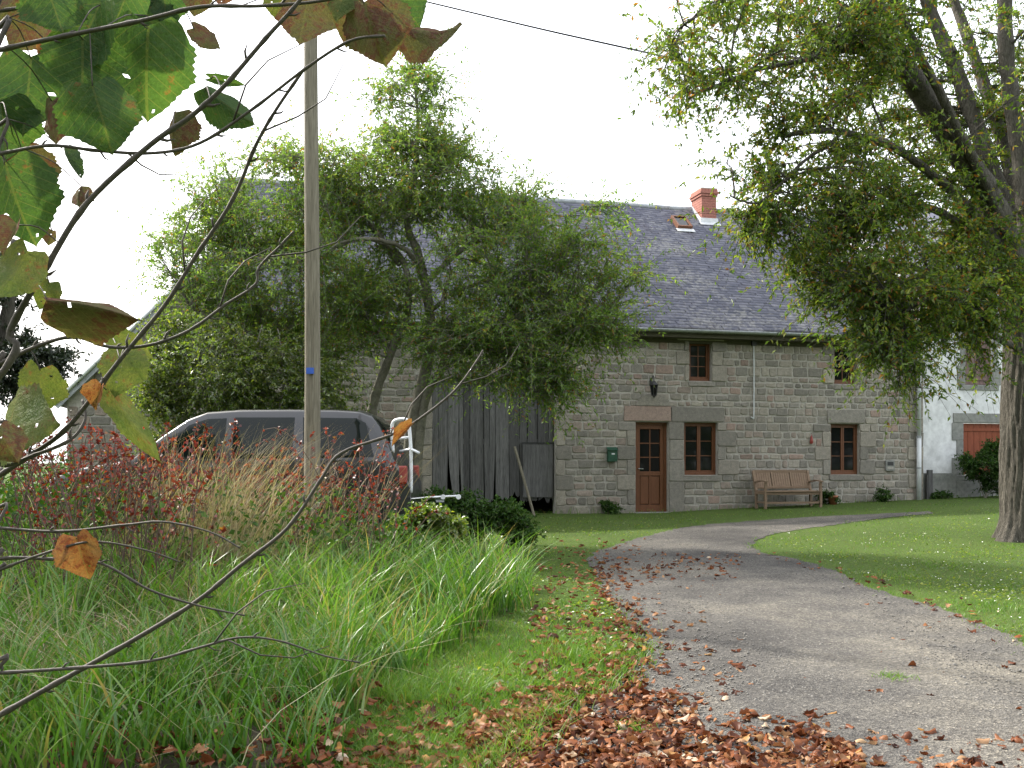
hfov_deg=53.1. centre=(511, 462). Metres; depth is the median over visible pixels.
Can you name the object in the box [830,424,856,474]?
window
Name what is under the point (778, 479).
garden bench
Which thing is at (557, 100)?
sky
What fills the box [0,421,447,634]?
bramble stems
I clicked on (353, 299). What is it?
willow tree
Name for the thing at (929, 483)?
timber post
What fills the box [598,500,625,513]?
wall plant
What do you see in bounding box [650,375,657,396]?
wall lantern
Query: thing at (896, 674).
weed tuft
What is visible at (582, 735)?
fallen leaf
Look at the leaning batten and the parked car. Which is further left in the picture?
the parked car
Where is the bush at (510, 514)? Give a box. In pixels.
[422,484,548,556]
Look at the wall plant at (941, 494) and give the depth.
24.96 m
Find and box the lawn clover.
[448,506,1023,688]
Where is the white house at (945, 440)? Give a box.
[832,205,1002,498]
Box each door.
[432,378,552,504]
[635,422,666,512]
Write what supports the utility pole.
on the lawn ground at (940, 509)
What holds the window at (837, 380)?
in the stone house at (691, 436)
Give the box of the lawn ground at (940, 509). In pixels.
[0,463,1023,767]
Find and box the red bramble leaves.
[0,416,449,567]
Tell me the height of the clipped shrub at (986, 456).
1.568 m
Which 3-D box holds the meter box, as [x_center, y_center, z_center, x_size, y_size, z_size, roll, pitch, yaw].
[9.127,0.072,24.744,0.240,0.260,0.046,0,0,-14]
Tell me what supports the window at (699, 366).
in the stone house at (691, 436)
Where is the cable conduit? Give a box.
[751,341,761,418]
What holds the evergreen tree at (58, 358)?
on the lawn ground at (940, 509)
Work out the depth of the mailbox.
22.95 m
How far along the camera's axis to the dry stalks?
8.92 m
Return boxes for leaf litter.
[41,538,1023,767]
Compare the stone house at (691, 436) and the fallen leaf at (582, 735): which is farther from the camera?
the stone house at (691, 436)
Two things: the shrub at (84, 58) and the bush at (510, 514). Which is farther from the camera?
the bush at (510, 514)
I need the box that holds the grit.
[522,522,1023,767]
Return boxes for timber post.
[925,470,932,498]
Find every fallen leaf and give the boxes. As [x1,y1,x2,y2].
[579,732,587,737]
[731,662,742,666]
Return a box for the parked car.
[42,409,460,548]
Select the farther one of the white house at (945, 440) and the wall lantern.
the white house at (945, 440)
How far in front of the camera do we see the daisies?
12.81 m
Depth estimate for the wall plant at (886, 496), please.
24.37 m
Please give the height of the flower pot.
0.210 m
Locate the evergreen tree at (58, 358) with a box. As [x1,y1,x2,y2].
[0,238,93,414]
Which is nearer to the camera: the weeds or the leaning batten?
the weeds
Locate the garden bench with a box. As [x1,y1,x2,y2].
[752,470,822,508]
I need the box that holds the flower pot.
[828,496,837,504]
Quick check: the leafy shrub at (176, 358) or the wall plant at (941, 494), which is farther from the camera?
the wall plant at (941, 494)
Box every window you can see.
[684,423,715,474]
[689,344,709,380]
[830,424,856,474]
[834,348,853,383]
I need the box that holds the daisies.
[795,533,1020,617]
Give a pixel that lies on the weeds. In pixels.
(101, 513)
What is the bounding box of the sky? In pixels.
[0,0,1023,462]
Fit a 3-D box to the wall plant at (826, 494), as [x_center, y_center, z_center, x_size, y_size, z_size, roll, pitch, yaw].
[7.396,0.831,24.139,0.629,0.567,0.542,0,0,0]
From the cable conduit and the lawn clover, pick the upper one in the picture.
the cable conduit
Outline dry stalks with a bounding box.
[0,417,538,767]
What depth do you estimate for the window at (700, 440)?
23.72 m
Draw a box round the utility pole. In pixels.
[303,36,319,547]
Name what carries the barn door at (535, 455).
in the stone house at (691, 436)
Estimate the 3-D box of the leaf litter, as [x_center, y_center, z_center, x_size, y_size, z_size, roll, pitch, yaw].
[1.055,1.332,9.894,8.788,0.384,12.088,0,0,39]
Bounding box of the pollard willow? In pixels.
[616,0,1023,542]
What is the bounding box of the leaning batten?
[513,446,535,515]
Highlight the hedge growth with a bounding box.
[0,447,88,534]
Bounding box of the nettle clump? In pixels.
[379,496,472,550]
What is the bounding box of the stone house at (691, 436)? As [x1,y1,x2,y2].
[55,176,925,513]
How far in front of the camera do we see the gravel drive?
7.74 m
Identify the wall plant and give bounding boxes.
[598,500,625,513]
[814,486,840,504]
[871,484,894,501]
[929,488,958,498]
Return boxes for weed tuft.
[614,718,665,732]
[870,669,919,681]
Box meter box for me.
[885,460,894,470]
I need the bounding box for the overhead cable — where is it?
[427,1,803,99]
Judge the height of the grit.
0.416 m
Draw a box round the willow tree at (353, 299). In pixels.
[107,25,687,486]
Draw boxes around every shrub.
[0,0,519,717]
[98,292,382,454]
[954,436,999,497]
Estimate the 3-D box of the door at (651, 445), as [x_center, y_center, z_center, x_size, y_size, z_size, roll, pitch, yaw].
[3.174,0.181,23.353,0.821,2.203,0.300,0,0,-14]
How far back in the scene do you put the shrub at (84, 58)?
2.00 m
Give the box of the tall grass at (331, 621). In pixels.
[0,501,567,767]
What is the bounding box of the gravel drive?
[530,511,1023,767]
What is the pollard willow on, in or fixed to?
on the lawn ground at (940, 509)
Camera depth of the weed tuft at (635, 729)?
5.66 m
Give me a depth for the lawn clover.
11.47 m
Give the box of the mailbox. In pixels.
[606,447,617,461]
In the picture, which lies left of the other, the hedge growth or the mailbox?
the hedge growth
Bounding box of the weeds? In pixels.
[0,466,489,590]
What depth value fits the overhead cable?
13.59 m
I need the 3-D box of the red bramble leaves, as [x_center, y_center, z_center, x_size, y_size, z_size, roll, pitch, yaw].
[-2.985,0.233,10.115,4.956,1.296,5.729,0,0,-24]
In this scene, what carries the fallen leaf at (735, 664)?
on the grit

